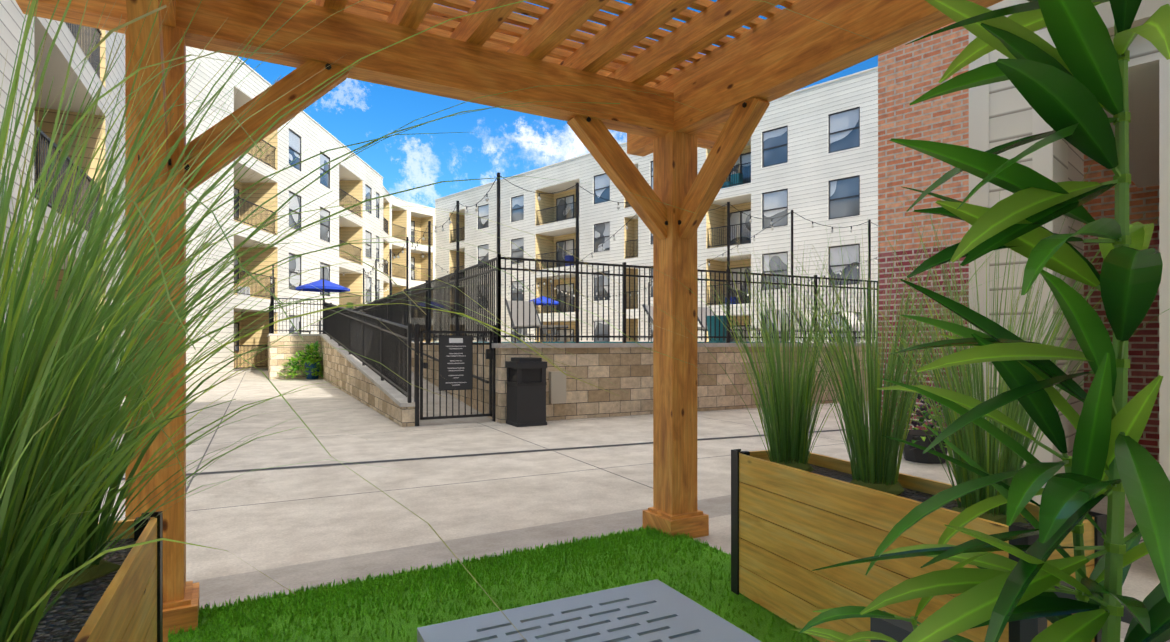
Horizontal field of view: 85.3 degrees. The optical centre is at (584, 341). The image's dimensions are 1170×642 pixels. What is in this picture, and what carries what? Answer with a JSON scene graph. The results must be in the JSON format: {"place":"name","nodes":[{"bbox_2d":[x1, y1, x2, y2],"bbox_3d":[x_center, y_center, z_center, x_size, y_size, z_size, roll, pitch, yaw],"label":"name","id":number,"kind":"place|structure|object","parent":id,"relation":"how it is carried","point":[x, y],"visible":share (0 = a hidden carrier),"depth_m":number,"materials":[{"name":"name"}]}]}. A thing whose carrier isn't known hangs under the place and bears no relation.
{"place":"outdoors","nodes":[
{"label":"outdoors","id":0,"kind":"place"},
{"bbox_2d":[238,0,877,207],"label":"sky","id":1,"kind":"structure","parent":0,"point":[354,111],"materials":[{"name":"blue"}]},
{"bbox_2d":[98,370,1159,601],"bbox_3d":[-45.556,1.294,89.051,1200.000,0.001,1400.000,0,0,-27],"label":"ground","id":2,"kind":"structure","parent":0,"point":[280,518],"depth_m":6.19,"materials":[{"name":"concrete"}]},
{"bbox_2d":[0,0,877,398],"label":"buildings","id":3,"kind":"structure","parent":2,"relation":"on","point":[810,154],"depth_m":30.99,"materials":[{"name":"beige paint"}]},
{"bbox_2d":[122,393,845,480],"bbox_3d":[0.635,1.290,13.362,19.364,0.002,10.052,0,0,-22],"label":"drain","id":4,"kind":"object","parent":2,"relation":"on","point":[377,461],"visible":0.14,"depth_m":7.14,"materials":[{"name":"grey metal"}]},
{"bbox_2d":[267,334,871,426],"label":"stone retaining wall","id":5,"kind":"structure","parent":2,"relation":"on","point":[627,367],"depth_m":11.23,"materials":[{"name":"stone"}]},
{"bbox_2d":[270,172,876,342],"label":"string lights","id":6,"kind":"object","parent":5,"relation":"on","point":[498,243],"visible":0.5,"depth_m":13.77,"materials":[{"name":"black"}]},
{"bbox_2d":[269,254,877,425],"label":"fences","id":7,"kind":"object","parent":2,"relation":"on","point":[365,333],"visible":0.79,"depth_m":11.29,"materials":[{"name":"black metal"}]},
{"bbox_2d":[296,279,871,426],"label":"objects","id":8,"kind":"object","parent":2,"relation":"on","point":[526,382],"visible":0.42,"depth_m":11.72,"materials":[{"name":"grey plastic"}]},
{"bbox_2d":[277,341,960,463],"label":"bushes","id":9,"kind":"object","parent":2,"relation":"on","point":[917,436],"visible":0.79,"depth_m":6.90,"materials":[{"name":"green plant"}]},
{"bbox_2d":[193,495,1169,641],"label":"slab","id":10,"kind":"structure","parent":2,"relation":"on","point":[242,586],"depth_m":3.76,"materials":[{"name":"concrete"}]},
{"bbox_2d":[31,511,162,641],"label":"planter","id":11,"kind":"object","parent":10,"relation":"on","point":[124,603],"visible":0.5,"depth_m":1.51,"materials":[{"name":"brown wood"}]},
{"bbox_2d":[0,0,872,641],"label":"grass","id":12,"kind":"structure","parent":11,"relation":"in","point":[64,458],"depth_m":1.02,"materials":[{"name":"green plant"}]},
{"bbox_2d":[168,524,826,641],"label":"turf","id":13,"kind":"structure","parent":10,"relation":"on","point":[403,606],"depth_m":3.01,"materials":[{"name":"green plant"}]},
{"bbox_2d":[15,0,1002,641],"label":"pergola","id":14,"kind":"object","parent":13,"relation":"on","point":[737,82],"visible":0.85,"depth_m":3.25,"materials":[{"name":"brown wood"}]},
{"bbox_2d":[417,579,760,641],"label":"table","id":15,"kind":"object","parent":13,"relation":"on","point":[656,610],"visible":1,"depth_m":1.83,"materials":[{"name":"grey metal"}]},
{"bbox_2d":[731,449,1106,641],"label":"planter","id":16,"kind":"object","parent":13,"relation":"on","point":[792,528],"visible":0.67,"depth_m":2.49,"materials":[{"name":"brown wood"}]},
{"bbox_2d":[620,161,1168,524],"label":"grass","id":17,"kind":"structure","parent":16,"relation":"on","point":[790,421],"depth_m":2.44,"materials":[{"name":"green plant"}]},
{"bbox_2d":[870,581,1132,641],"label":"chair","id":18,"kind":"object","parent":13,"relation":"on","point":[902,630],"visible":0.27,"depth_m":1.52,"materials":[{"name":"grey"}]},
{"bbox_2d":[878,0,1169,581],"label":"building","id":19,"kind":"structure","parent":2,"relation":"on","point":[986,117],"depth_m":6.25,"materials":[{"name":"red brick"}]},
{"bbox_2d":[790,0,1169,641],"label":"leafy plant","id":20,"kind":"object","parent":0,"point":[1072,85],"visible":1,"depth_m":0.87,"materials":[{"name":"green plant"}]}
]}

